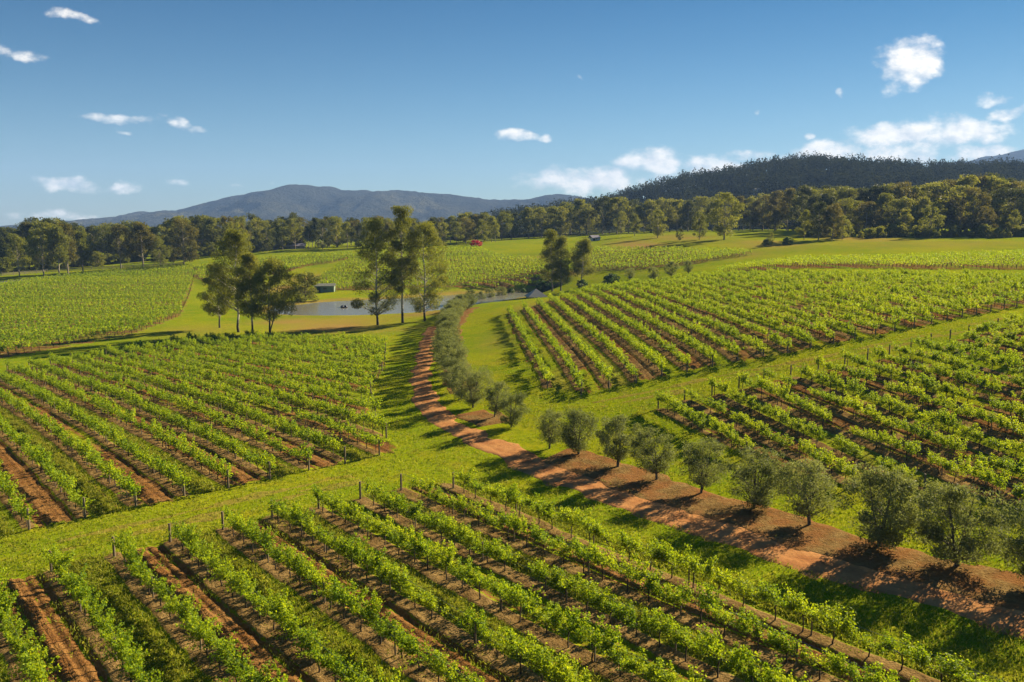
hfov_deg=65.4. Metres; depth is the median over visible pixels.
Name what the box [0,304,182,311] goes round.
vine row
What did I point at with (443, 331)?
olive tree
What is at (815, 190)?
gum tree
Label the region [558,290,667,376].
vine row
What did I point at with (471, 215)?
gum tree
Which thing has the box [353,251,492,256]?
vine row
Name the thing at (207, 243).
shrub
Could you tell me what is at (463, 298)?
olive tree
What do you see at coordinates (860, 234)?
shrub
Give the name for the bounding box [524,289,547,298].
pavilion
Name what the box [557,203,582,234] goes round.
gum tree
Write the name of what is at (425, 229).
gum tree
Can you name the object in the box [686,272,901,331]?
vine row
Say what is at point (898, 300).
vine row
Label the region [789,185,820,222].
gum tree
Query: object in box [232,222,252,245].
gum tree
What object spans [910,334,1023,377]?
vine row
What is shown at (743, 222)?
gum tree
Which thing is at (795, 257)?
vine row
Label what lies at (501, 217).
gum tree
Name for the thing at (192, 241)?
gum tree
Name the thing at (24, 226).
gum tree
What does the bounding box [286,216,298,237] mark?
gum tree
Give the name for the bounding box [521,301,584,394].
vine row
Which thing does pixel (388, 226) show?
gum tree
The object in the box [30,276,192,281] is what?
vine row
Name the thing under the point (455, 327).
olive tree
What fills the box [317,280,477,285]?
vine row
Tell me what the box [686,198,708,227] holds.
gum tree
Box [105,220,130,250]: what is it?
gum tree
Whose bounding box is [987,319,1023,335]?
vine row
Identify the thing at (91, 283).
vine row
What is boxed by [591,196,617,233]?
gum tree
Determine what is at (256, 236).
gum tree
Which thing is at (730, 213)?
gum tree
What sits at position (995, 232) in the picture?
shrub
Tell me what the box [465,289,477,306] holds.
olive tree
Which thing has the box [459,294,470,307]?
olive tree
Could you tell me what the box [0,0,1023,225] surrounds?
sky
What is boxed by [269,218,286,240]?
gum tree
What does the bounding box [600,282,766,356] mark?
vine row
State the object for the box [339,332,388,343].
vine row
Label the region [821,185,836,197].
gum tree
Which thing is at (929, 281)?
vine row
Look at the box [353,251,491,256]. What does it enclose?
vine row
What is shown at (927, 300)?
vine row
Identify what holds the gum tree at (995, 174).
on the ground at (486, 333)
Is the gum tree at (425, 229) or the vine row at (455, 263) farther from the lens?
the vine row at (455, 263)
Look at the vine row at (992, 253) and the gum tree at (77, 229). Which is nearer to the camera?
the vine row at (992, 253)
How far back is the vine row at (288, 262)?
318.51 m
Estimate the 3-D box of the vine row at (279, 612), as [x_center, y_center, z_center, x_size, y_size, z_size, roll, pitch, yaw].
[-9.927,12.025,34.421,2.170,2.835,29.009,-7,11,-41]
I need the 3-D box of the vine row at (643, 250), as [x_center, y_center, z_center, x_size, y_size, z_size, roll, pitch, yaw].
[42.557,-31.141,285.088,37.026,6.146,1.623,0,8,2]
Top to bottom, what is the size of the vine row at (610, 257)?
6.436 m
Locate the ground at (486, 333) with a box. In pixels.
[0,229,1023,681]
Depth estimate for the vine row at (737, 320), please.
112.52 m
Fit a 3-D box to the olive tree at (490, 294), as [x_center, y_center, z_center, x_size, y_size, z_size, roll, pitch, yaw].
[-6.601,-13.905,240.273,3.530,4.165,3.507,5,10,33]
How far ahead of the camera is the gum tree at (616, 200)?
462.77 m
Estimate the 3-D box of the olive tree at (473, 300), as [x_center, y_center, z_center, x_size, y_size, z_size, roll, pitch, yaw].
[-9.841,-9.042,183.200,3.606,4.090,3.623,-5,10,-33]
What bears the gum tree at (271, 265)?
on the ground at (486, 333)
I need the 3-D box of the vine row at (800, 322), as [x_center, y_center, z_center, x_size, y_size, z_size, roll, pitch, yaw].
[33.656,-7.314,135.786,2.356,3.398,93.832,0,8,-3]
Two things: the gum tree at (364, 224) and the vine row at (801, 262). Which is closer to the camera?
the vine row at (801, 262)
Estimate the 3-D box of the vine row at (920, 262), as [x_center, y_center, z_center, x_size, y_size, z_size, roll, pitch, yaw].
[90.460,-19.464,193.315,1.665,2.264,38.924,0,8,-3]
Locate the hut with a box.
[588,235,600,240]
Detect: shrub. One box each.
[0,257,11,272]
[11,257,25,271]
[27,257,40,269]
[33,257,49,269]
[39,260,51,269]
[48,259,60,268]
[57,260,70,267]
[69,260,79,266]
[77,257,88,266]
[88,251,102,265]
[90,252,107,266]
[102,253,112,263]
[111,254,123,262]
[118,255,130,263]
[136,252,148,261]
[150,250,160,261]
[162,248,174,259]
[198,247,206,256]
[203,241,215,255]
[207,245,218,255]
[275,239,286,248]
[470,240,481,245]
[535,280,550,291]
[576,279,587,287]
[601,273,620,284]
[761,238,771,244]
[782,237,792,244]
[801,225,814,236]
[806,227,817,236]
[830,226,847,238]
[843,225,854,236]
[856,232,864,237]
[862,227,875,238]
[873,226,886,237]
[884,224,899,236]
[892,224,909,236]
[910,225,924,237]
[933,231,940,237]
[940,230,948,236]
[945,226,957,237]
[950,225,964,236]
[969,227,978,236]
[976,223,993,237]
[989,227,1005,237]
[1003,230,1012,237]
[1006,226,1018,236]
[1014,226,1023,236]
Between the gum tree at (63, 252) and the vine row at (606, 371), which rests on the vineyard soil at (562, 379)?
the vine row at (606, 371)
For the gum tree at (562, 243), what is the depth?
235.11 m
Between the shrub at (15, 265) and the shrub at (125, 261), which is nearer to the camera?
the shrub at (15, 265)
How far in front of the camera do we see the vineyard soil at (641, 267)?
263.78 m
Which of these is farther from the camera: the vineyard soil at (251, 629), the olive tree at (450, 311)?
the olive tree at (450, 311)
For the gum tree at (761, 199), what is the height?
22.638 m
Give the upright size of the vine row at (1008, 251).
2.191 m
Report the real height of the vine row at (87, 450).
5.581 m
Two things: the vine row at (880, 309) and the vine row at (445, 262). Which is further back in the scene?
the vine row at (445, 262)
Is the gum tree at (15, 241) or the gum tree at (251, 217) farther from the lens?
the gum tree at (251, 217)
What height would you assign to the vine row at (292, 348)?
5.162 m
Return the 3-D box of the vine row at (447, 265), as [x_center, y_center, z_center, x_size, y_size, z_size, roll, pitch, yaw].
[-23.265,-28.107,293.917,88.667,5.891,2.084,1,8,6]
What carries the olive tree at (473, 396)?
on the ground at (486, 333)
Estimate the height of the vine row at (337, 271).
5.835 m
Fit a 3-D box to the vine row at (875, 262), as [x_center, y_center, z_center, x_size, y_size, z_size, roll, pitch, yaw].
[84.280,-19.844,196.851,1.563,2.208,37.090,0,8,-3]
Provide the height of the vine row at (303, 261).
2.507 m
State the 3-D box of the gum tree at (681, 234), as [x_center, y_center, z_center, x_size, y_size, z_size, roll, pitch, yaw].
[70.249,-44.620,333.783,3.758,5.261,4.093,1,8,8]
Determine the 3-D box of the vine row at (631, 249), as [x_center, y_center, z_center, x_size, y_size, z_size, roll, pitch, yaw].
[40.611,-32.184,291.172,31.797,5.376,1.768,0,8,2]
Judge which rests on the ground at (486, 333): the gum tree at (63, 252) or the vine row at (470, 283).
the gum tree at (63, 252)
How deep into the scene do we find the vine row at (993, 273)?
142.11 m
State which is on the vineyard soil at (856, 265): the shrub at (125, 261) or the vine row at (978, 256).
the vine row at (978, 256)
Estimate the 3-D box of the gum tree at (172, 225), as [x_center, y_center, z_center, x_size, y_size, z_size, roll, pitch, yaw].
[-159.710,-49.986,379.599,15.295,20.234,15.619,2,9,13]
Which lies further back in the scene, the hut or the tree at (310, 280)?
the hut
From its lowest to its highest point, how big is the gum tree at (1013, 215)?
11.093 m
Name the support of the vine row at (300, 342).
on the vineyard soil at (39, 491)
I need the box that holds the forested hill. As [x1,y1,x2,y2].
[449,169,1017,234]
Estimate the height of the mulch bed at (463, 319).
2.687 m
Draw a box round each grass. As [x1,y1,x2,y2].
[0,376,990,681]
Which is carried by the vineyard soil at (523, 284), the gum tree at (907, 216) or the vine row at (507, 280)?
the vine row at (507, 280)
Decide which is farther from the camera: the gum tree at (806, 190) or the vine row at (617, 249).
the gum tree at (806, 190)
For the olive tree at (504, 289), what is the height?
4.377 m
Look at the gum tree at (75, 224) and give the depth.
389.96 m
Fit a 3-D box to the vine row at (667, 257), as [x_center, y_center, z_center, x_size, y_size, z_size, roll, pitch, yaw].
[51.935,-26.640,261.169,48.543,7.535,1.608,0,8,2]
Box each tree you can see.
[0,227,21,265]
[0,227,22,261]
[5,233,32,275]
[8,220,39,259]
[8,230,26,259]
[18,221,34,254]
[19,217,39,239]
[20,217,56,254]
[22,219,55,276]
[38,217,61,263]
[44,224,71,273]
[51,222,79,273]
[54,221,73,264]
[67,223,84,260]
[68,230,95,270]
[72,225,90,252]
[84,225,103,249]
[85,225,122,261]
[97,222,113,252]
[102,223,128,256]
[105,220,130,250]
[106,223,134,267]
[120,220,143,245]
[127,221,157,263]
[128,222,152,256]
[147,227,167,254]
[149,224,177,254]
[149,236,172,264]
[161,215,190,248]
[165,217,200,263]
[171,217,210,252]
[187,214,204,242]
[187,214,217,249]
[197,262,234,327]
[198,216,225,252]
[204,227,265,331]
[215,216,235,239]
[218,221,249,259]
[228,215,253,234]
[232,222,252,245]
[233,252,267,330]
[238,255,302,332]
[243,217,268,247]
[244,213,261,231]
[245,224,261,252]
[258,220,275,245]
[259,228,275,251]
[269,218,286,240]
[271,223,290,249]
[272,216,288,237]
[279,212,302,240]
[284,218,304,248]
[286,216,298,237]
[289,271,321,302]
[291,217,309,243]
[301,225,315,243]
[307,220,319,246]
[308,217,319,247]
[311,220,333,248]
[318,217,338,246]
[323,216,352,246]
[327,218,341,247]
[340,221,355,247]
[342,217,358,244]
[342,220,361,238]
[347,215,407,324]
[350,223,367,246]
[357,217,372,243]
[361,221,374,244]
[367,215,386,241]
[380,217,398,242]
[383,205,419,322]
[383,223,392,245]
[396,221,453,320]
[405,225,420,238]
[408,218,418,234]
[427,217,437,226]
[428,332,456,360]
[430,332,458,348]
[431,328,456,348]
[433,222,451,245]
[433,336,467,363]
[434,344,472,380]
[435,217,446,237]
[435,312,460,329]
[435,315,460,330]
[435,320,461,339]
[437,308,460,319]
[437,327,459,347]
[437,356,465,386]
[438,320,459,340]
[438,342,468,367]
[441,215,458,242]
[441,303,463,320]
[442,299,463,316]
[443,364,473,398]
[449,221,464,244]
[449,364,495,407]
[451,212,468,232]
[451,298,464,314]
[453,294,468,308]
[458,217,476,242]
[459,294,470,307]
[460,212,475,238]
[461,226,471,241]
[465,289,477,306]
[467,294,475,308]
[468,215,485,240]
[469,213,478,239]
[475,218,490,243]
[475,291,486,298]
[477,212,496,236]
[480,381,511,416]
[483,216,499,241]
[484,288,494,296]
[490,220,499,239]
[494,212,513,239]
[494,390,531,426]
[495,209,514,237]
[496,286,507,294]
[501,215,519,238]
[510,212,522,237]
[513,210,533,237]
[519,207,539,237]
[527,206,547,236]
[530,206,552,236]
[535,407,566,448]
[539,228,563,290]
[542,206,565,231]
[547,235,573,290]
[551,206,571,235]
[554,407,599,453]
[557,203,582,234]
[559,201,575,234]
[567,198,590,234]
[568,237,596,285]
[576,203,600,234]
[577,202,596,233]
[589,200,601,233]
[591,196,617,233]
[595,413,641,466]
[601,198,620,232]
[602,196,635,233]
[613,199,631,232]
[613,211,627,233]
[619,201,635,232]
[622,198,642,232]
[624,268,634,278]
[627,213,642,235]
[628,205,646,231]
[628,425,678,479]
[636,199,668,231]
[640,203,652,231]
[646,210,666,237]
[647,266,659,280]
[650,197,678,231]
[661,200,681,231]
[663,261,680,275]
[666,198,685,230]
[676,228,683,240]
[677,199,697,230]
[679,436,730,492]
[680,202,698,230]
[682,260,693,273]
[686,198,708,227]
[689,196,717,230]
[691,211,708,239]
[702,196,718,230]
[703,198,722,230]
[705,192,747,239]
[714,199,737,228]
[721,197,741,228]
[722,445,789,509]
[730,195,750,230]
[740,199,760,229]
[743,195,764,229]
[748,195,772,229]
[752,193,768,219]
[762,190,785,230]
[762,195,790,229]
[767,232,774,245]
[772,457,840,524]
[774,189,796,229]
[776,187,797,230]
[786,194,817,230]
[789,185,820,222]
[792,187,830,222]
[795,210,812,239]
[796,194,825,228]
[807,201,835,239]
[814,192,843,223]
[820,203,844,239]
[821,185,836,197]
[821,188,841,226]
[825,185,861,227]
[830,197,858,227]
[834,215,852,239]
[835,462,930,550]
[842,188,857,218]
[846,200,871,233]
[848,187,877,230]
[852,201,882,232]
[861,185,889,227]
[866,182,903,227]
[868,193,901,227]
[880,198,916,224]
[884,181,917,226]
[887,196,925,230]
[895,209,913,229]
[904,185,923,232]
[911,477,1013,566]
[912,182,936,204]
[914,196,931,223]
[914,201,948,230]
[917,181,962,231]
[918,206,945,237]
[931,195,962,229]
[932,178,969,230]
[933,185,982,230]
[949,174,991,231]
[954,187,992,230]
[965,173,998,214]
[968,172,1004,215]
[971,175,1016,223]
[973,206,998,229]
[974,197,1007,231]
[986,186,1023,231]
[987,497,1023,578]
[991,177,1023,221]
[991,187,1023,229]
[995,180,1023,231]
[1004,209,1021,236]
[1007,200,1023,223]
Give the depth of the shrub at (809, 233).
323.04 m
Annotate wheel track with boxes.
[55,475,354,542]
[61,479,364,551]
[592,318,1002,402]
[600,324,999,407]
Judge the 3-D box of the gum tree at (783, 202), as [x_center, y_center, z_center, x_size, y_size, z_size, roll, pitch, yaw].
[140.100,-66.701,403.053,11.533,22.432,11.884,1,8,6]
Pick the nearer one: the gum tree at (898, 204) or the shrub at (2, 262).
the shrub at (2, 262)
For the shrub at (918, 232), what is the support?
on the ground at (486, 333)
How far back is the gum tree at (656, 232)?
366.01 m
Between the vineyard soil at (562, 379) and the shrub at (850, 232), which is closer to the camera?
the vineyard soil at (562, 379)
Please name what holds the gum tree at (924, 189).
on the ground at (486, 333)
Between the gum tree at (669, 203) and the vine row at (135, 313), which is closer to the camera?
the vine row at (135, 313)
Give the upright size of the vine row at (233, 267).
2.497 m
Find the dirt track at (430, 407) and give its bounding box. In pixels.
[408,326,1023,638]
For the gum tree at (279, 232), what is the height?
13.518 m
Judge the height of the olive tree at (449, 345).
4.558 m
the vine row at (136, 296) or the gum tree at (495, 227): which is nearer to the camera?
the vine row at (136, 296)
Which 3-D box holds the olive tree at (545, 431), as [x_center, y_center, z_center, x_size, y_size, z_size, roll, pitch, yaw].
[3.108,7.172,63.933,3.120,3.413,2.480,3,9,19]
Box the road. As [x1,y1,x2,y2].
[2,267,162,281]
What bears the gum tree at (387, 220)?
on the ground at (486, 333)
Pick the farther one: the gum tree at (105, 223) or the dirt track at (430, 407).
the gum tree at (105, 223)
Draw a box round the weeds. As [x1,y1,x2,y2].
[0,325,1023,681]
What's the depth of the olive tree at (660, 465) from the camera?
56.23 m
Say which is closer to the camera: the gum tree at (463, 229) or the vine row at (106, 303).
the vine row at (106, 303)
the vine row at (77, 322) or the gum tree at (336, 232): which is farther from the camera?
the gum tree at (336, 232)
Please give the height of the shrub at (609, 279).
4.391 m
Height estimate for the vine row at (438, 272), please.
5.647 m
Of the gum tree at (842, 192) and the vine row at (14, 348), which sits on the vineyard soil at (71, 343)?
the vine row at (14, 348)
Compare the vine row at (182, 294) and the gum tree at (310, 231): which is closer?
the vine row at (182, 294)
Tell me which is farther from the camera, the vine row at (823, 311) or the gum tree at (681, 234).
the gum tree at (681, 234)
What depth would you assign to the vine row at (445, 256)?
320.26 m
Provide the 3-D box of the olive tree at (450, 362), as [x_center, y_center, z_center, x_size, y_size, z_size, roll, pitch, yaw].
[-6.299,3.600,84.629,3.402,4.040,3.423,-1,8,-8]
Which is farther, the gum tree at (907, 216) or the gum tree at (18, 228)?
the gum tree at (18, 228)
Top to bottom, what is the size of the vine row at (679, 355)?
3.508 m
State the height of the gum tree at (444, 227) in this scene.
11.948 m
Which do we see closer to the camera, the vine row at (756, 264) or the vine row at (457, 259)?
the vine row at (756, 264)
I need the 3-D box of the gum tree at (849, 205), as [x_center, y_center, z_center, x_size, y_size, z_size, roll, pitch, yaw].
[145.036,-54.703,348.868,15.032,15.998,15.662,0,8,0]
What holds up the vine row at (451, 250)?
on the vineyard soil at (523, 284)
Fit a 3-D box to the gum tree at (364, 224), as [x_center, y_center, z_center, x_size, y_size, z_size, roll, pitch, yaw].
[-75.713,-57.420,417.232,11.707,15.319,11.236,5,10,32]
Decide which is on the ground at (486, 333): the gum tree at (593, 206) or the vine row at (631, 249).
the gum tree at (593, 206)
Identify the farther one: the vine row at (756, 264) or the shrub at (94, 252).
the shrub at (94, 252)
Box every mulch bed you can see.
[441,307,478,393]
[456,410,508,426]
[543,448,1023,610]
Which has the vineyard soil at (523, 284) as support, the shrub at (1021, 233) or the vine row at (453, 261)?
the vine row at (453, 261)
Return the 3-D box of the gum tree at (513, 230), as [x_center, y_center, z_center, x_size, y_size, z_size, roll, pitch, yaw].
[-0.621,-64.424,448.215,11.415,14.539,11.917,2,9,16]
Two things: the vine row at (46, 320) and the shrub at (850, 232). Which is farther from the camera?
the shrub at (850, 232)
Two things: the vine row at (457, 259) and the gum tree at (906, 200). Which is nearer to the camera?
the vine row at (457, 259)
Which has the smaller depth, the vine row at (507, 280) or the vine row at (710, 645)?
the vine row at (710, 645)
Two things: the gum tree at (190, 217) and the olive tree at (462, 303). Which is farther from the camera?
the gum tree at (190, 217)
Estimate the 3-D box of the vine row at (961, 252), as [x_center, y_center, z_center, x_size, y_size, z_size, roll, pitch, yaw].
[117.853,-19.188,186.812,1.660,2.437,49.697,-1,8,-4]
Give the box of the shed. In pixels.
[314,283,335,291]
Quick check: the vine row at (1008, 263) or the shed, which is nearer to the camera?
the vine row at (1008, 263)
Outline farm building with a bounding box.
[273,243,308,249]
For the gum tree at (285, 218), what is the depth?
452.37 m
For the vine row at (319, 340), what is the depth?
129.81 m
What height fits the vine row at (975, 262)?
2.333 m
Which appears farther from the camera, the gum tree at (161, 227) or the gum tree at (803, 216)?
the gum tree at (161, 227)
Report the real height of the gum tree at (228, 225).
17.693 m
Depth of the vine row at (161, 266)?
315.41 m
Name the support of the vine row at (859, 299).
on the vineyard soil at (562, 379)
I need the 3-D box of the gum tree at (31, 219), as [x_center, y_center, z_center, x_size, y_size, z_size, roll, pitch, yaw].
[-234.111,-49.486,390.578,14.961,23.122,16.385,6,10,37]
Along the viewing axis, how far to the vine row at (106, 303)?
210.11 m
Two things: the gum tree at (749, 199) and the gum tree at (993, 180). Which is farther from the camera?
the gum tree at (749, 199)
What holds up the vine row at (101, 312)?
on the vineyard soil at (71, 343)
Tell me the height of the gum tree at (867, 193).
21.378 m
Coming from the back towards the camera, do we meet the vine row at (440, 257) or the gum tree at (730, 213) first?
the gum tree at (730, 213)
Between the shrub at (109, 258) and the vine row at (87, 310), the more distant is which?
the shrub at (109, 258)
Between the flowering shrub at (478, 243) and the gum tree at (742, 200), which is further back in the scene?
the gum tree at (742, 200)
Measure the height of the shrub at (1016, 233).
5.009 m
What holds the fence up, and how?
on the ground at (486, 333)
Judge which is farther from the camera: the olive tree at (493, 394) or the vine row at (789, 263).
the vine row at (789, 263)
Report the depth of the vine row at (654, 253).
272.98 m
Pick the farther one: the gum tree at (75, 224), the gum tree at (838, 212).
the gum tree at (75, 224)
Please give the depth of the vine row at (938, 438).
60.88 m
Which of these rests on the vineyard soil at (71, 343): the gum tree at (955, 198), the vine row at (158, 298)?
the vine row at (158, 298)
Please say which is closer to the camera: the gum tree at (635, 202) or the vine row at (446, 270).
the vine row at (446, 270)
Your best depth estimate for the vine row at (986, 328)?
85.11 m
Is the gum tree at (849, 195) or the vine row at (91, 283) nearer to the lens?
the vine row at (91, 283)
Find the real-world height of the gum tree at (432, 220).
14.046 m
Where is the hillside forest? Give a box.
[488,151,1023,224]
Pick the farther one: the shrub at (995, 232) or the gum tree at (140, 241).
the gum tree at (140, 241)
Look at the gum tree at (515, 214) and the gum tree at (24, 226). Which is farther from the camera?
the gum tree at (515, 214)
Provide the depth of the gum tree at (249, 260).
152.28 m
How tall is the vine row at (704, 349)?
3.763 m
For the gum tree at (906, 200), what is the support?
on the ground at (486, 333)
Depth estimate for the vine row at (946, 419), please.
64.78 m
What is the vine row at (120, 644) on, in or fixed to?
on the vineyard soil at (251, 629)
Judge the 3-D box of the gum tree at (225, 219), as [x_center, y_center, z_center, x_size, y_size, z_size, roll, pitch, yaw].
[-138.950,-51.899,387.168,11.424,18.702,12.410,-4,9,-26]
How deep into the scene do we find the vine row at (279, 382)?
91.12 m
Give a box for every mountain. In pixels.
[0,184,591,228]
[963,149,1023,164]
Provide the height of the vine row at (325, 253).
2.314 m
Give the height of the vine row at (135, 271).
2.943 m
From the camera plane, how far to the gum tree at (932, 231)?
307.68 m
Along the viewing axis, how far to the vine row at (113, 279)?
271.17 m
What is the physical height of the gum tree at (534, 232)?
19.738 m
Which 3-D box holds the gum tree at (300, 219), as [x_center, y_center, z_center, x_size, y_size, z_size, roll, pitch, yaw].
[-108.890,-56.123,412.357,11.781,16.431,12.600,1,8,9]
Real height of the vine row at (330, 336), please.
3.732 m
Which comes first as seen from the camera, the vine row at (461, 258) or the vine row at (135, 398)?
the vine row at (135, 398)
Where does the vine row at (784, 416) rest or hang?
on the vineyard soil at (986, 449)
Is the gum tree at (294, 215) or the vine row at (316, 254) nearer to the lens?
the vine row at (316, 254)
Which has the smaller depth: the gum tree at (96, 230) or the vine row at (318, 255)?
the vine row at (318, 255)
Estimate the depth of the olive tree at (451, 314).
131.70 m
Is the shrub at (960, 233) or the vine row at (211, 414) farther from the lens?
the shrub at (960, 233)
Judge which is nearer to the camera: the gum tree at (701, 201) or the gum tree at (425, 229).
the gum tree at (425, 229)
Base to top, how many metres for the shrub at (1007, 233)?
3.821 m
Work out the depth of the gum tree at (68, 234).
356.35 m
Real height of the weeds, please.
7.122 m
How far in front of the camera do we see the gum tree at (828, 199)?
347.16 m
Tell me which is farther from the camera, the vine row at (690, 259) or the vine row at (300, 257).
the vine row at (300, 257)
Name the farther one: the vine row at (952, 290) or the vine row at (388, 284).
the vine row at (388, 284)
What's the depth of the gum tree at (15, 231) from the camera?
336.75 m
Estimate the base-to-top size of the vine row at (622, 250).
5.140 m
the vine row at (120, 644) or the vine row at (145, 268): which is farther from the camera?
the vine row at (145, 268)
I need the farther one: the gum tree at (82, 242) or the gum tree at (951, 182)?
the gum tree at (951, 182)
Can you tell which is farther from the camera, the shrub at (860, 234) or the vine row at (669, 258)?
the shrub at (860, 234)
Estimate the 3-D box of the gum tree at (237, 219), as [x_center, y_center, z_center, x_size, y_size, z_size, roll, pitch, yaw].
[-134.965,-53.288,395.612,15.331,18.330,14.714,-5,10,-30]
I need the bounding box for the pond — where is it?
[272,291,542,314]
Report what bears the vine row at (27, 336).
on the vineyard soil at (71, 343)
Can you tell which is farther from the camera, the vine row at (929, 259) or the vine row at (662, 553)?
the vine row at (929, 259)
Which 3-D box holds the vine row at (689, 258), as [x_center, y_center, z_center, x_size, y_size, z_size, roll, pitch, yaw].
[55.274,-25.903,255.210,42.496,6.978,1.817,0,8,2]
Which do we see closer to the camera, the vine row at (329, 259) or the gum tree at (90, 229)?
the vine row at (329, 259)
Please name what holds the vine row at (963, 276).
on the vineyard soil at (562, 379)
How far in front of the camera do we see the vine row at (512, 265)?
287.00 m
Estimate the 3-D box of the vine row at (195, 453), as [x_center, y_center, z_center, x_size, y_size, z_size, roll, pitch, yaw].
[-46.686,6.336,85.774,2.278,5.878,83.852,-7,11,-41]
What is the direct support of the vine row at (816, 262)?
on the vineyard soil at (856, 265)
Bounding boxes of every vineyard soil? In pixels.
[0,267,196,358]
[0,338,398,537]
[0,482,969,681]
[194,254,349,284]
[312,249,568,289]
[504,276,1023,394]
[581,250,750,270]
[651,323,1023,509]
[714,255,1023,273]
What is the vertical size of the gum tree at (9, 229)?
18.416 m
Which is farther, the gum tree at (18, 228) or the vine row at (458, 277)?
the gum tree at (18, 228)
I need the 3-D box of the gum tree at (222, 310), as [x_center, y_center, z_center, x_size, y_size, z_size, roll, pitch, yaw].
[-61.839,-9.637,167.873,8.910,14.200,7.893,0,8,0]
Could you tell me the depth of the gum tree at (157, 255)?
327.54 m
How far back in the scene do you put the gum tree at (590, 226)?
471.89 m
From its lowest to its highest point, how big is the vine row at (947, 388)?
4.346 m
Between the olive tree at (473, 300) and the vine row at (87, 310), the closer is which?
the olive tree at (473, 300)
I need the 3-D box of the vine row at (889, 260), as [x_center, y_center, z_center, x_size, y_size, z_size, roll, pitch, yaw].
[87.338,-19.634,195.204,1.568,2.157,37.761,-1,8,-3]
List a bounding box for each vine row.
[0,284,185,289]
[0,292,187,296]
[0,296,183,302]
[0,299,181,304]
[0,301,182,308]
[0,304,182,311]
[0,307,182,314]
[0,308,178,314]
[0,310,173,316]
[0,311,172,319]
[0,315,164,321]
[0,316,159,323]
[0,318,155,325]
[0,319,152,328]
[0,320,147,330]
[0,322,143,332]
[0,324,139,332]
[0,326,135,335]
[0,327,119,337]
[0,330,109,338]
[0,332,94,340]
[0,334,82,343]
[0,336,71,345]
[0,338,53,345]
[0,343,24,352]
[0,346,8,355]
[0,369,190,495]
[0,387,144,506]
[0,413,94,517]
[0,458,36,529]
[0,554,68,681]
[1,286,189,293]
[1,305,182,312]
[1,313,168,320]
[1,341,39,350]
[3,281,190,286]
[3,294,186,301]
[4,359,237,488]
[8,279,191,284]
[17,278,193,283]
[22,277,189,282]
[26,356,280,479]
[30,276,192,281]
[36,275,192,279]
[41,540,163,681]
[44,274,192,279]
[46,353,314,470]
[51,273,192,277]
[57,272,193,277]
[65,272,193,276]
[69,350,345,462]
[76,270,191,274]
[76,270,194,275]
[84,347,384,454]
[85,269,194,273]
[94,268,192,272]
[100,343,389,437]
[106,267,194,271]
[106,526,287,681]
[115,266,193,269]
[119,342,382,413]
[129,265,195,269]
[135,340,374,402]
[138,264,194,268]
[151,338,375,391]
[166,520,405,681]
[169,334,377,385]
[186,331,383,377]
[196,265,295,269]
[204,332,384,370]
[218,504,485,681]
[219,260,314,264]
[222,332,389,364]
[226,260,323,263]
[237,258,332,263]
[244,329,388,360]
[258,257,340,259]
[258,258,337,261]
[258,496,591,681]
[262,256,342,259]
[265,331,386,355]
[268,255,347,258]
[279,254,351,257]
[290,253,351,256]
[300,332,388,346]
[302,252,345,256]
[310,483,706,681]
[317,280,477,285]
[319,268,566,280]
[320,269,547,278]
[321,266,569,277]
[321,277,519,286]
[321,278,498,287]
[322,265,568,275]
[323,263,551,274]
[323,274,539,284]
[323,281,455,286]
[325,263,548,272]
[329,261,562,272]
[332,258,565,270]
[332,259,565,271]
[334,258,550,269]
[336,258,543,268]
[336,282,416,287]
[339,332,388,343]
[340,257,538,266]
[341,256,535,264]
[342,255,528,263]
[343,255,523,264]
[345,254,511,260]
[345,254,517,261]
[348,252,494,257]
[348,253,502,258]
[349,254,502,260]
[353,251,489,255]
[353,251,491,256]
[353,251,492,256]
[354,249,488,253]
[355,249,487,255]
[359,477,811,681]
[374,248,483,252]
[376,248,485,252]
[400,474,918,681]
[452,465,1006,681]
[505,305,554,388]
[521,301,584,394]
[534,297,619,388]
[546,293,640,382]
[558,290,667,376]
[569,288,690,371]
[580,286,717,366]
[581,247,735,268]
[586,247,743,267]
[588,245,682,257]
[589,245,674,258]
[589,247,699,261]
[590,283,747,360]
[591,246,654,256]
[591,247,691,258]
[591,247,717,264]
[592,247,708,260]
[593,245,651,254]
[593,245,666,254]
[593,247,726,263]
[594,245,636,253]
[596,248,743,268]
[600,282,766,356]
[609,249,748,268]
[615,280,792,352]
[618,250,751,269]
[629,251,744,267]
[630,278,814,348]
[643,253,728,268]
[645,277,834,343]
[653,389,755,455]
[661,276,858,339]
[663,256,712,263]
[671,273,879,335]
[683,387,857,485]
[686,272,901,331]
[699,271,915,327]
[707,376,926,490]
[714,270,934,323]
[729,269,949,320]
[734,370,1023,508]
[735,262,749,267]
[744,261,762,268]
[749,268,965,316]
[752,260,775,267]
[762,367,1023,478]
[763,259,791,266]
[766,268,982,314]
[771,258,806,266]
[777,257,821,267]
[784,256,838,267]
[785,268,993,311]
[790,363,1023,460]
[793,255,855,264]
[803,267,1010,309]
[806,254,875,267]
[814,355,1023,437]
[820,254,892,266]
[825,269,1022,307]
[833,254,913,266]
[839,346,1023,420]
[845,267,1023,297]
[848,254,932,267]
[861,253,946,266]
[867,345,1023,403]
[869,268,1023,294]
[873,254,963,268]
[889,253,983,267]
[889,341,1023,389]
[893,267,1023,289]
[899,254,999,268]
[909,252,1016,268]
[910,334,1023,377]
[914,269,1023,289]
[919,252,1023,266]
[930,333,1022,358]
[931,252,1023,263]
[937,268,1023,283]
[941,251,1022,261]
[949,329,1023,353]
[951,251,1023,261]
[962,251,1023,259]
[962,268,1023,280]
[968,322,1019,339]
[971,250,1022,256]
[984,250,1023,256]
[985,269,1023,277]
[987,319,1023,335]
[992,250,1023,255]
[997,314,1023,326]
[1008,309,1022,321]
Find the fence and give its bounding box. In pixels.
[1,262,182,274]

